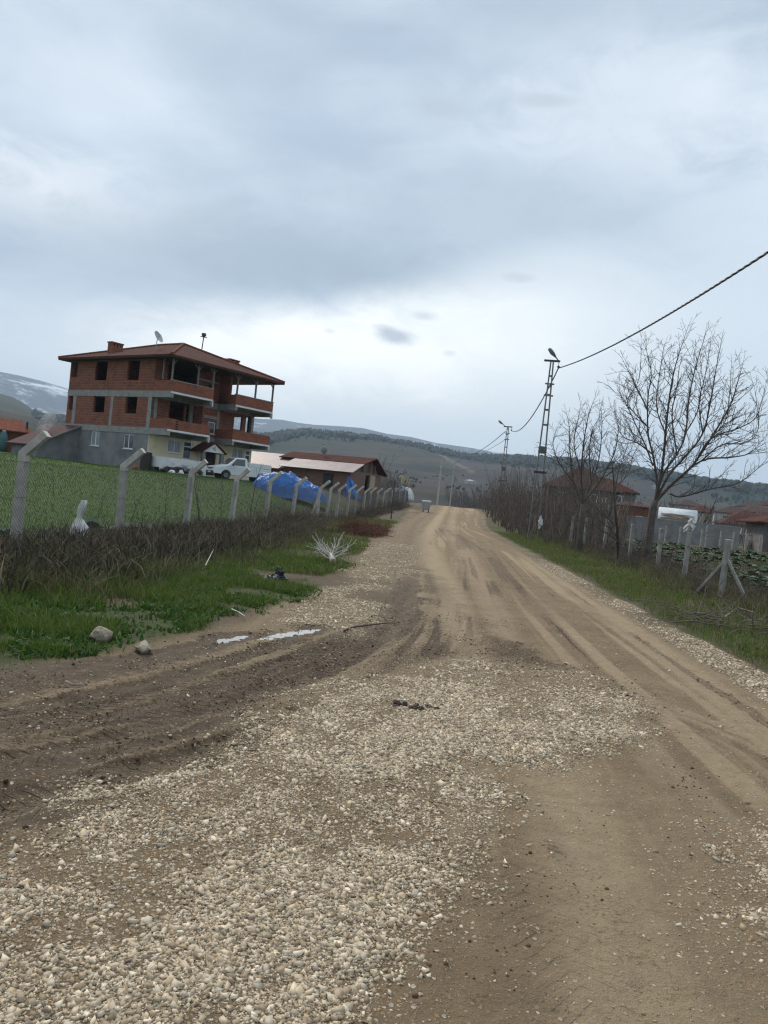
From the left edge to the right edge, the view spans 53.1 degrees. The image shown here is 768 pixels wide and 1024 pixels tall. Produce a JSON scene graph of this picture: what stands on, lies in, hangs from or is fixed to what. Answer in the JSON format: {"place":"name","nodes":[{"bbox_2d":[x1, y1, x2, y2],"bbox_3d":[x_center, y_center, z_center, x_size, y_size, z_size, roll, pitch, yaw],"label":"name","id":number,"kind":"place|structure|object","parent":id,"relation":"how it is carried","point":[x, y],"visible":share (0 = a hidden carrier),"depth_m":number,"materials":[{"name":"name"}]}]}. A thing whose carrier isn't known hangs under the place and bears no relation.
{"place":"outdoors","nodes":[
{"label":"outdoors","id":0,"kind":"place"},
{"bbox_2d":[0,547,364,669],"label":"bank grass","id":1,"kind":"structure","parent":0,"point":[154,591],"depth_m":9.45,"materials":[{"name":"plant"}]},
{"bbox_2d":[0,372,753,482],"bbox_3d":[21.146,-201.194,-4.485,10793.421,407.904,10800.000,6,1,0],"label":"mountains","id":2,"kind":"structure","parent":0,"point":[42,396],"depth_m":3788.59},
{"bbox_2d":[0,505,767,1023],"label":"dirt road","id":3,"kind":"structure","parent":0,"point":[458,563],"depth_m":4.16,"materials":[{"name":"soil"}]},
{"bbox_2d":[133,640,151,653],"bbox_3d":[-2.126,1.196,6.772,0.157,0.139,0.253,12,-5,-24],"label":"rock","id":4,"kind":"object","parent":3,"relation":"on","point":[143,647],"visible":0.88,"depth_m":6.71,"materials":[{"name":"stone"}]},
{"bbox_2d":[217,636,247,642],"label":"puddle","id":5,"kind":"object","parent":3,"relation":"on","point":[237,638],"visible":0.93,"depth_m":7.77,"materials":[{"name":"grey liquid"}]},
{"bbox_2d":[257,629,320,639],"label":"puddle","id":6,"kind":"object","parent":3,"relation":"on","point":[287,634],"visible":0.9,"depth_m":8.38,"materials":[{"name":"grey liquid"}]},
{"bbox_2d":[0,604,767,1018],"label":"mud clods","id":7,"kind":"object","parent":3,"relation":"on","point":[24,826],"visible":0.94,"depth_m":5.53,"materials":[{"name":"soil"}]},
{"bbox_2d":[0,587,767,1021],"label":"scattered stones","id":8,"kind":"object","parent":3,"relation":"on","point":[434,799],"visible":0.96,"depth_m":4.22,"materials":[{"name":"stone"}]},
{"bbox_2d":[392,700,439,709],"bbox_3d":[0.251,1.496,5.863,0.398,0.074,0.182,6,1,0],"label":"mud lump","id":9,"kind":"object","parent":3,"relation":"on","point":[396,703],"visible":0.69,"depth_m":5.86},
{"bbox_2d":[208,542,767,796],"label":"roadside gravel","id":10,"kind":"structure","parent":3,"relation":"on","point":[720,665],"depth_m":6.78,"materials":[{"name":"gravel"}]},
{"bbox_2d":[0,670,767,1023],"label":"loose gravel","id":11,"kind":"structure","parent":0,"point":[322,904],"depth_m":3.11,"materials":[{"name":"gravel"}]},
{"bbox_2d":[0,451,767,696],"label":"ground","id":12,"kind":"structure","parent":0,"point":[410,518],"depth_m":19.76,"materials":[{"name":"plant"}]},
{"bbox_2d":[0,430,7,451],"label":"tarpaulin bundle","id":13,"kind":"object","parent":12,"relation":"on","point":[3,440],"visible":0.92,"depth_m":68.23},
{"bbox_2d":[0,418,32,451],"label":"tiled shed","id":14,"kind":"structure","parent":12,"relation":"on","point":[13,428],"depth_m":69.63,"materials":[{"name":"tile"}]},
{"bbox_2d":[6,424,81,460],"bbox_3d":[-28.908,-5.294,64.996,4.455,4.804,4.124,7,2,36],"label":"lean to annex","id":15,"kind":"object","parent":12,"relation":"on","point":[62,443],"visible":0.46,"depth_m":64.51,"materials":[{"name":"concrete"}]},
{"bbox_2d":[74,517,111,528],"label":"weeds","id":16,"kind":"object","parent":12,"relation":"on","point":[90,520],"visible":0.12,"depth_m":17.34,"materials":[{"name":"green plant"}]},
{"bbox_2d":[89,626,112,642],"bbox_3d":[-2.597,1.128,7.044,0.207,0.181,0.195,6,1,-13],"label":"rock","id":17,"kind":"object","parent":12,"relation":"on","point":[98,633],"visible":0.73,"depth_m":6.97,"materials":[{"name":"stone"}]},
{"bbox_2d":[140,452,151,470],"bbox_3d":[-18.235,-3.795,58.779,0.880,1.600,0.880,6,1,0],"label":"water barrel","id":18,"kind":"object","parent":12,"relation":"on","point":[145,461],"visible":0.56,"depth_m":58.43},
{"bbox_2d":[0,512,314,596],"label":"dry brush","id":19,"kind":"object","parent":12,"relation":"on","point":[128,539],"visible":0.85,"depth_m":13.40,"materials":[{"name":"plant"}]},
{"bbox_2d":[0,452,326,530],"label":"field crop","id":20,"kind":"object","parent":12,"relation":"on","point":[84,466],"visible":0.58,"depth_m":33.70,"materials":[{"name":"green plant"}]},
{"bbox_2d":[58,331,284,479],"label":"apartment block","id":21,"kind":"structure","parent":12,"relation":"on","point":[171,404],"depth_m":63.45,"materials":[{"name":"red brick"}]},
{"bbox_2d":[89,431,99,446],"bbox_3d":[-24.093,-6.104,64.116,1.380,1.260,0.190,7,2,36],"label":"window","id":22,"kind":"structure","parent":21,"relation":"in","point":[95,437],"depth_m":64.16,"materials":[{"name":"white plastic"}]},
{"bbox_2d":[122,434,133,449],"bbox_3d":[-20.439,-5.615,61.446,1.370,1.230,0.190,7,2,36],"label":"window","id":23,"kind":"structure","parent":21,"relation":"in","point":[128,438],"depth_m":61.46,"materials":[{"name":"white plastic"}]},
{"bbox_2d":[166,439,181,454],"bbox_3d":[-16.945,-5.261,62.038,0.190,1.090,1.460,7,2,36],"label":"window","id":24,"kind":"structure","parent":21,"relation":"in","point":[174,446],"depth_m":62.05,"materials":[{"name":"white plastic"}]},
{"bbox_2d":[182,441,191,459],"bbox_3d":[-16.258,-4.701,63.167,0.080,2.250,0.900,7,2,36],"label":"balcony door","id":25,"kind":"structure","parent":21,"relation":"in","point":[187,446],"depth_m":63.18,"materials":[{"name":"white plastic"}]},
{"bbox_2d":[206,452,215,475],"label":"front door","id":26,"kind":"structure","parent":21,"relation":"in","point":[210,457],"depth_m":65.26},
{"bbox_2d":[232,448,243,457],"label":"window","id":27,"kind":"structure","parent":21,"relation":"in","point":[236,453],"depth_m":67.61,"materials":[{"name":"white plastic"}]},
{"bbox_2d":[0,517,349,605],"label":"bank weeds","id":28,"kind":"object","parent":12,"relation":"on","point":[149,570],"visible":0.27,"depth_m":10.68,"materials":[{"name":"brown plant"}]},
{"bbox_2d":[159,466,201,474],"bbox_3d":[-15.404,-3.098,58.665,1.421,0.659,3.483,7,2,36],"label":"scrap heap","id":29,"kind":"object","parent":12,"relation":"on","point":[175,469],"visible":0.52,"depth_m":57.66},
{"bbox_2d":[36,512,344,598],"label":"dead brambles","id":30,"kind":"object","parent":12,"relation":"on","point":[307,523],"visible":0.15,"depth_m":23.69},
{"bbox_2d":[0,431,409,541],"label":"chain link fence","id":31,"kind":"object","parent":12,"relation":"on","point":[21,480],"visible":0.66,"depth_m":17.85,"materials":[{"name":"concrete"}]},
{"bbox_2d":[70,500,88,535],"bbox_3d":[-5.685,0.172,14.418,0.398,0.795,0.262,6,1,0],"label":"white sack","id":32,"kind":"object","parent":31,"relation":"hanging from","point":[82,523],"visible":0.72,"depth_m":14.39,"materials":[{"name":"plastic"}]},
{"bbox_2d":[206,458,270,481],"bbox_3d":[-10.848,-3.184,57.457,4.597,1.676,2.080,5,2,-33],"label":"pickup van","id":33,"kind":"object","parent":12,"relation":"on","point":[227,468],"visible":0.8,"depth_m":56.70,"materials":[{"name":"white paint"}]},
{"bbox_2d":[251,451,293,472],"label":"shed","id":34,"kind":"structure","parent":12,"relation":"on","point":[274,460],"depth_m":80.54,"materials":[{"name":"metal"}]},
{"bbox_2d":[263,567,287,580],"bbox_3d":[-1.774,1.048,12.504,0.443,0.322,0.310,6,1,0],"label":"black bag","id":35,"kind":"object","parent":12,"relation":"on","point":[279,572],"visible":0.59,"depth_m":12.47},
{"bbox_2d":[253,471,334,502],"bbox_3d":[-6.245,-1.812,50.987,5.500,1.775,3.400,6,1,12],"label":"tarp covered heap","id":36,"kind":"object","parent":12,"relation":"on","point":[290,479],"visible":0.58,"depth_m":49.74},
{"bbox_2d":[221,516,398,575],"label":"roadside grass","id":37,"kind":"structure","parent":12,"relation":"on","point":[351,549],"depth_m":19.86,"materials":[{"name":"plant"}]},
{"bbox_2d":[235,489,416,524],"bbox_3d":[-1.058,-0.370,54.833,4.208,2.794,59.710,6,1,6],"label":"fence line brush","id":38,"kind":"object","parent":12,"relation":"on","point":[398,505],"visible":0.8,"depth_m":36.27,"materials":[{"name":"plant"}]},
{"bbox_2d":[308,532,356,563],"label":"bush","id":39,"kind":"object","parent":12,"relation":"on","point":[331,554],"visible":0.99,"depth_m":16.55,"materials":[{"name":"white plant"}]},
{"bbox_2d":[279,446,386,499],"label":"brick barn","id":40,"kind":"structure","parent":12,"relation":"on","point":[317,469],"depth_m":77.53,"materials":[{"name":"brown brick"}]},
{"bbox_2d":[344,476,360,499],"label":"hanging tarp","id":41,"kind":"object","parent":12,"relation":"on","point":[350,483],"visible":0.63,"depth_m":73.61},
{"bbox_2d":[328,513,395,537],"bbox_3d":[-0.776,0.588,29.988,3.368,0.930,5.102,6,1,0],"label":"reddish brush","id":42,"kind":"object","parent":12,"relation":"on","point":[357,529],"visible":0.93,"depth_m":29.27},
{"bbox_2d":[394,485,413,501],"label":"polytunnel","id":43,"kind":"structure","parent":12,"relation":"on","point":[410,498],"depth_m":100.39,"materials":[{"name":"plastic"}]},
{"bbox_2d":[422,500,430,511],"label":"wheeled dumpster","id":44,"kind":"object","parent":12,"relation":"on","point":[426,504],"visible":1,"depth_m":71.63,"materials":[{"name":"metal"}]},
{"bbox_2d":[436,456,442,504],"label":"utility pole","id":45,"kind":"object","parent":12,"relation":"on","point":[437,500],"visible":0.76,"depth_m":111.81,"materials":[{"name":"concrete"}]},
{"bbox_2d":[486,469,506,523],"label":"bare shrub","id":46,"kind":"object","parent":12,"relation":"on","point":[493,502],"visible":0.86,"depth_m":63.00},
{"bbox_2d":[496,420,511,512],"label":"lattice lamp pole","id":47,"kind":"object","parent":12,"relation":"on","point":[505,439],"visible":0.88,"depth_m":75.79,"materials":[{"name":"metal"}]},
{"bbox_2d":[490,470,518,521],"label":"bare shrub","id":48,"kind":"object","parent":12,"relation":"on","point":[496,501],"visible":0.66,"depth_m":66.08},
{"bbox_2d":[495,464,526,527],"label":"bare shrub","id":49,"kind":"object","parent":12,"relation":"on","point":[504,496],"visible":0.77,"depth_m":56.01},
{"bbox_2d":[496,479,526,526],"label":"bare shrub","id":50,"kind":"object","parent":12,"relation":"on","point":[505,507],"visible":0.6,"depth_m":57.90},
{"bbox_2d":[499,497,524,531],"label":"bare shrub","id":51,"kind":"object","parent":12,"relation":"on","point":[511,529],"visible":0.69,"depth_m":50.85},
{"bbox_2d":[497,484,528,532],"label":"bare shrub","id":52,"kind":"object","parent":12,"relation":"on","point":[513,526],"visible":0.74,"depth_m":49.42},
{"bbox_2d":[498,476,528,528],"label":"bare shrub","id":53,"kind":"object","parent":12,"relation":"on","point":[510,504],"visible":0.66,"depth_m":53.95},
{"bbox_2d":[498,465,529,525],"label":"bare shrub","id":54,"kind":"object","parent":12,"relation":"on","point":[505,497],"visible":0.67,"depth_m":58.38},
{"bbox_2d":[510,482,524,532],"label":"bare shrub","id":55,"kind":"object","parent":12,"relation":"on","point":[518,506],"visible":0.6,"depth_m":47.80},
{"bbox_2d":[509,463,554,533],"bbox_3d":[8.752,-0.718,46.228,2.644,4.541,1.786,6,1,12],"label":"bare shrub","id":56,"kind":"object","parent":12,"relation":"on","point":[519,531],"visible":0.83,"depth_m":46.20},
{"bbox_2d":[512,483,552,539],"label":"bare shrub","id":57,"kind":"object","parent":12,"relation":"on","point":[535,523],"visible":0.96,"depth_m":39.94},
{"bbox_2d":[512,481,553,534],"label":"bare shrub","id":58,"kind":"object","parent":12,"relation":"on","point":[522,533],"visible":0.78,"depth_m":44.66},
{"bbox_2d":[517,476,550,531],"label":"bare shrub","id":59,"kind":"object","parent":12,"relation":"on","point":[529,503],"visible":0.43,"depth_m":50.46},
{"bbox_2d":[535,474,549,536],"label":"bare shrub","id":60,"kind":"object","parent":12,"relation":"on","point":[544,494],"visible":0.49,"depth_m":41.87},
{"bbox_2d":[527,348,559,539],"bbox_3d":[8.469,-3.383,40.806,0.881,10.584,0.460,6,1,0],"label":"lattice lamp pole","id":61,"kind":"object","parent":12,"relation":"on","point":[549,385],"visible":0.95,"depth_m":40.85,"materials":[{"name":"metal"}]},
{"bbox_2d":[558,251,767,368],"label":"power cable","id":62,"kind":"object","parent":61,"relation":"attached to","point":[725,279],"visible":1,"depth_m":20.43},
{"bbox_2d":[524,485,562,536],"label":"bare shrub","id":63,"kind":"object","parent":12,"relation":"on","point":[533,507],"visible":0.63,"depth_m":42.23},
{"bbox_2d":[537,471,572,543],"bbox_3d":[7.886,-0.234,36.687,1.383,3.893,2.142,6,1,-18],"label":"bare shrub","id":64,"kind":"object","parent":12,"relation":"on","point":[545,529],"visible":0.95,"depth_m":36.25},
{"bbox_2d":[546,482,573,536],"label":"bare shrub","id":65,"kind":"object","parent":12,"relation":"on","point":[556,500],"visible":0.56,"depth_m":40.56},
{"bbox_2d":[544,478,575,534],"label":"bare shrub","id":66,"kind":"object","parent":12,"relation":"on","point":[551,503],"visible":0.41,"depth_m":45.22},
{"bbox_2d":[547,500,575,540],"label":"bare shrub","id":67,"kind":"object","parent":12,"relation":"on","point":[559,524],"visible":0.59,"depth_m":38.16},
{"bbox_2d":[549,491,575,542],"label":"bare shrub","id":68,"kind":"object","parent":12,"relation":"on","point":[552,509],"visible":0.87,"depth_m":36.65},
{"bbox_2d":[496,487,637,544],"bbox_3d":[14.493,-0.120,63.157,7.816,4.144,53.493,6,1,3],"label":"thicket behind fence","id":69,"kind":"object","parent":12,"relation":"on","point":[612,519],"visible":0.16,"depth_m":42.50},
{"bbox_2d":[550,499,590,547],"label":"bare shrub","id":70,"kind":"object","parent":12,"relation":"on","point":[560,535],"visible":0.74,"depth_m":32.96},
{"bbox_2d":[549,445,598,538],"bbox_3d":[9.216,-1.183,39.667,1.974,5.837,2.922,5,2,-37],"label":"bare shrub","id":71,"kind":"object","parent":12,"relation":"on","point":[568,497],"visible":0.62,"depth_m":39.34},
{"bbox_2d":[559,462,603,539],"bbox_3d":[9.766,-0.466,39.126,2.505,4.475,1.692,5,2,-42],"label":"bare shrub","id":72,"kind":"object","parent":12,"relation":"on","point":[569,508],"visible":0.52,"depth_m":38.78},
{"bbox_2d":[543,466,622,515],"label":"two storey house","id":73,"kind":"structure","parent":12,"relation":"on","point":[595,483],"depth_m":71.64,"materials":[{"name":"tile"}]},
{"bbox_2d":[569,475,603,537],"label":"bare shrub","id":74,"kind":"object","parent":12,"relation":"on","point":[579,504],"visible":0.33,"depth_m":42.26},
{"bbox_2d":[535,391,643,550],"bbox_3d":[8.171,-1.487,30.944,4.667,6.925,2.946,6,1,0],"label":"bare tree","id":75,"kind":"object","parent":12,"relation":"on","point":[580,534],"visible":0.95,"depth_m":30.89,"materials":[{"name":"brown plant"}]},
{"bbox_2d":[569,475,609,540],"bbox_3d":[10.499,-0.032,39.092,2.569,3.897,1.227,5,2,-35],"label":"bare shrub","id":76,"kind":"object","parent":12,"relation":"on","point":[595,504],"visible":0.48,"depth_m":39.18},
{"bbox_2d":[569,486,611,542],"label":"bare shrub","id":77,"kind":"object","parent":12,"relation":"on","point":[592,516],"visible":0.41,"depth_m":36.28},
{"bbox_2d":[576,484,606,542],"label":"bare shrub","id":78,"kind":"object","parent":12,"relation":"on","point":[588,509],"visible":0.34,"depth_m":35.06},
{"bbox_2d":[586,514,611,554],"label":"bare shrub","id":79,"kind":"object","parent":12,"relation":"on","point":[592,539],"visible":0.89,"depth_m":29.21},
{"bbox_2d":[578,507,620,547],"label":"bare shrub","id":80,"kind":"object","parent":12,"relation":"on","point":[588,539],"visible":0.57,"depth_m":32.36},
{"bbox_2d":[559,424,646,559],"bbox_3d":[7.196,-0.610,25.606,3.193,5.201,1.903,5,1,-30],"label":"bare tree","id":81,"kind":"object","parent":12,"relation":"on","point":[617,539],"visible":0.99,"depth_m":25.50,"materials":[{"name":"brown plant"}]},
{"bbox_2d":[593,474,636,541],"bbox_3d":[11.910,-0.108,41.254,2.808,4.380,1.936,5,1,-27],"label":"bare shrub","id":82,"kind":"object","parent":12,"relation":"on","point":[608,500],"visible":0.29,"depth_m":41.17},
{"bbox_2d":[593,504,638,548],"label":"bare shrub","id":83,"kind":"object","parent":12,"relation":"on","point":[621,525],"visible":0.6,"depth_m":31.01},
{"bbox_2d":[603,478,639,502],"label":"dull roofed house","id":84,"kind":"structure","parent":12,"relation":"on","point":[621,487],"depth_m":99.13,"materials":[{"name":"tile"}]},
{"bbox_2d":[499,477,760,544],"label":"woodland","id":85,"kind":"object","parent":12,"relation":"on","point":[715,521],"visible":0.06,"depth_m":98.11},
{"bbox_2d":[614,501,657,523],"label":"brick outbuilding","id":86,"kind":"structure","parent":12,"relation":"on","point":[643,510],"depth_m":81.61,"materials":[{"name":"red brick"}]},
{"bbox_2d":[618,492,656,557],"bbox_3d":[9.914,0.630,29.606,1.176,2.749,1.704,5,2,-38],"label":"bare shrub","id":87,"kind":"object","parent":12,"relation":"on","point":[642,546],"visible":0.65,"depth_m":29.71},
{"bbox_2d":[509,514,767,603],"bbox_3d":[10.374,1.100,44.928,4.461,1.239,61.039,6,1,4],"label":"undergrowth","id":88,"kind":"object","parent":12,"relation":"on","point":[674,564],"visible":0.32,"depth_m":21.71,"materials":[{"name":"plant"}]},
{"bbox_2d":[534,515,745,598],"bbox_3d":[9.157,1.074,36.418,1.214,1.774,41.370,6,1,5],"label":"wire fence","id":89,"kind":"object","parent":12,"relation":"on","point":[725,563],"visible":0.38,"depth_m":19.93,"materials":[{"name":"concrete"}]},
{"bbox_2d":[683,519,695,531],"bbox_3d":[7.938,0.362,19.942,0.320,0.377,0.167,6,1,0],"label":"plastic rag","id":90,"kind":"object","parent":89,"relation":"attached to","point":[690,524],"visible":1,"depth_m":19.89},
{"bbox_2d":[647,539,677,572],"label":"bare shrub","id":91,"kind":"object","parent":12,"relation":"on","point":[664,559],"visible":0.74,"depth_m":21.75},
{"bbox_2d":[658,507,697,522],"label":"arched woodshed","id":92,"kind":"object","parent":12,"relation":"on","point":[678,511],"visible":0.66,"depth_m":75.52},
{"bbox_2d":[660,513,694,521],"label":"firewood stack","id":93,"kind":"object","parent":92,"relation":"on","point":[673,516],"visible":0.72,"depth_m":74.41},
{"bbox_2d":[622,515,740,548],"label":"field wall","id":94,"kind":"structure","parent":12,"relation":"on","point":[714,530],"depth_m":71.56,"materials":[{"name":"concrete"}]},
{"bbox_2d":[598,315,767,559],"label":"bare tree","id":95,"kind":"object","parent":12,"relation":"on","point":[658,496],"visible":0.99,"depth_m":26.40,"materials":[{"name":"brown plant"}]},
{"bbox_2d":[620,537,767,592],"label":"field weeds","id":96,"kind":"object","parent":12,"relation":"on","point":[760,564],"visible":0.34,"depth_m":41.83,"materials":[{"name":"green plant"}]},
{"bbox_2d":[625,586,767,636],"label":"brush pile","id":97,"kind":"object","parent":12,"relation":"on","point":[721,617],"visible":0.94,"depth_m":12.51,"materials":[{"name":"plant"}]},
{"bbox_2d":[688,550,716,582],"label":"bare shrub","id":98,"kind":"object","parent":12,"relation":"on","point":[702,567],"visible":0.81,"depth_m":18.48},
{"bbox_2d":[664,525,761,552],"bbox_3d":[27.398,2.207,64.001,8.028,2.101,0.130,6,1,0],"label":"field fence","id":99,"kind":"object","parent":12,"relation":"on","point":[733,538],"visible":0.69,"depth_m":63.94,"materials":[{"name":"concrete"}]},
{"bbox_2d":[735,515,767,551],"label":"house","id":100,"kind":"structure","parent":12,"relation":"on","point":[756,527],"depth_m":74.00,"materials":[{"name":"paint"}]},
{"bbox_2d":[0,394,767,514],"bbox_3d":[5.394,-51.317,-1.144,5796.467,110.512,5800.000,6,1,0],"label":"hills","id":101,"kind":"structure","parent":0,"point":[419,464],"depth_m":915.78,"materials":[{"name":"plant"}]},
{"bbox_2d":[31,407,767,503],"bbox_3d":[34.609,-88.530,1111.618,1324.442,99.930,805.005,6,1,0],"label":"ridge forest","id":102,"kind":"object","parent":101,"relation":"on","point":[281,435],"visible":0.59,"depth_m":1190.89,"materials":[{"name":"plant"}]},
{"bbox_2d":[332,452,507,510],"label":"roadside woodland","id":103,"kind":"object","parent":101,"relation":"on","point":[385,484],"visible":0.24,"depth_m":168.84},
{"bbox_2d":[287,440,767,504],"bbox_3d":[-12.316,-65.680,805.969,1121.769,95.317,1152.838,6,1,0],"label":"hillside scrub","id":104,"kind":"object","parent":101,"relation":"on","point":[447,486],"visible":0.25,"depth_m":691.42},
{"bbox_2d":[668,500,702,508],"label":"village house","id":105,"kind":"structure","parent":101,"relation":"on","point":[687,503],"depth_m":301.48,"materials":[{"name":"tile"}]},
{"bbox_2d":[687,506,714,523],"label":"village house","id":106,"kind":"structure","parent":101,"relation":"on","point":[700,509],"depth_m":260.43,"materials":[{"name":"tile"}]},
{"bbox_2d":[712,506,746,523],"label":"village house","id":107,"kind":"structure","parent":101,"relation":"on","point":[720,513],"depth_m":229.59,"materials":[{"name":"tile"}]},
{"bbox_2d":[714,515,744,542],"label":"village house","id":108,"kind":"structure","parent":101,"relation":"on","point":[732,518],"depth_m":180.17,"materials":[{"name":"tile"}]},
{"bbox_2d":[723,510,758,517],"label":"village house","id":109,"kind":"structure","parent":101,"relation":"on","point":[742,512],"depth_m":216.34,"materials":[{"name":"tile"}]},
{"bbox_2d":[736,502,767,508],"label":"village house","id":110,"kind":"structure","parent":101,"relation":"on","point":[750,504],"depth_m":319.33,"materials":[{"name":"tile"}]},
{"bbox_2d":[741,506,767,512],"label":"village house","id":111,"kind":"structure","parent":101,"relation":"on","point":[754,509],"depth_m":252.52,"materials":[{"name":"tile"}]},
{"bbox_2d":[0,0,767,483],"label":"sky","id":112,"kind":"structure","parent":0,"point":[391,213],"materials":[{"name":"grey"}]},
{"bbox_2d":[498,531,767,672],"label":"verge grass","id":113,"kind":"structure","parent":0,"point":[606,577],"depth_m":16.76,"materials":[{"name":"plant"}]},
{"bbox_2d":[507,524,767,624],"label":"dry grass","id":114,"kind":"structure","parent":0,"point":[751,602],"depth_m":18.77,"materials":[{"name":"plant"}]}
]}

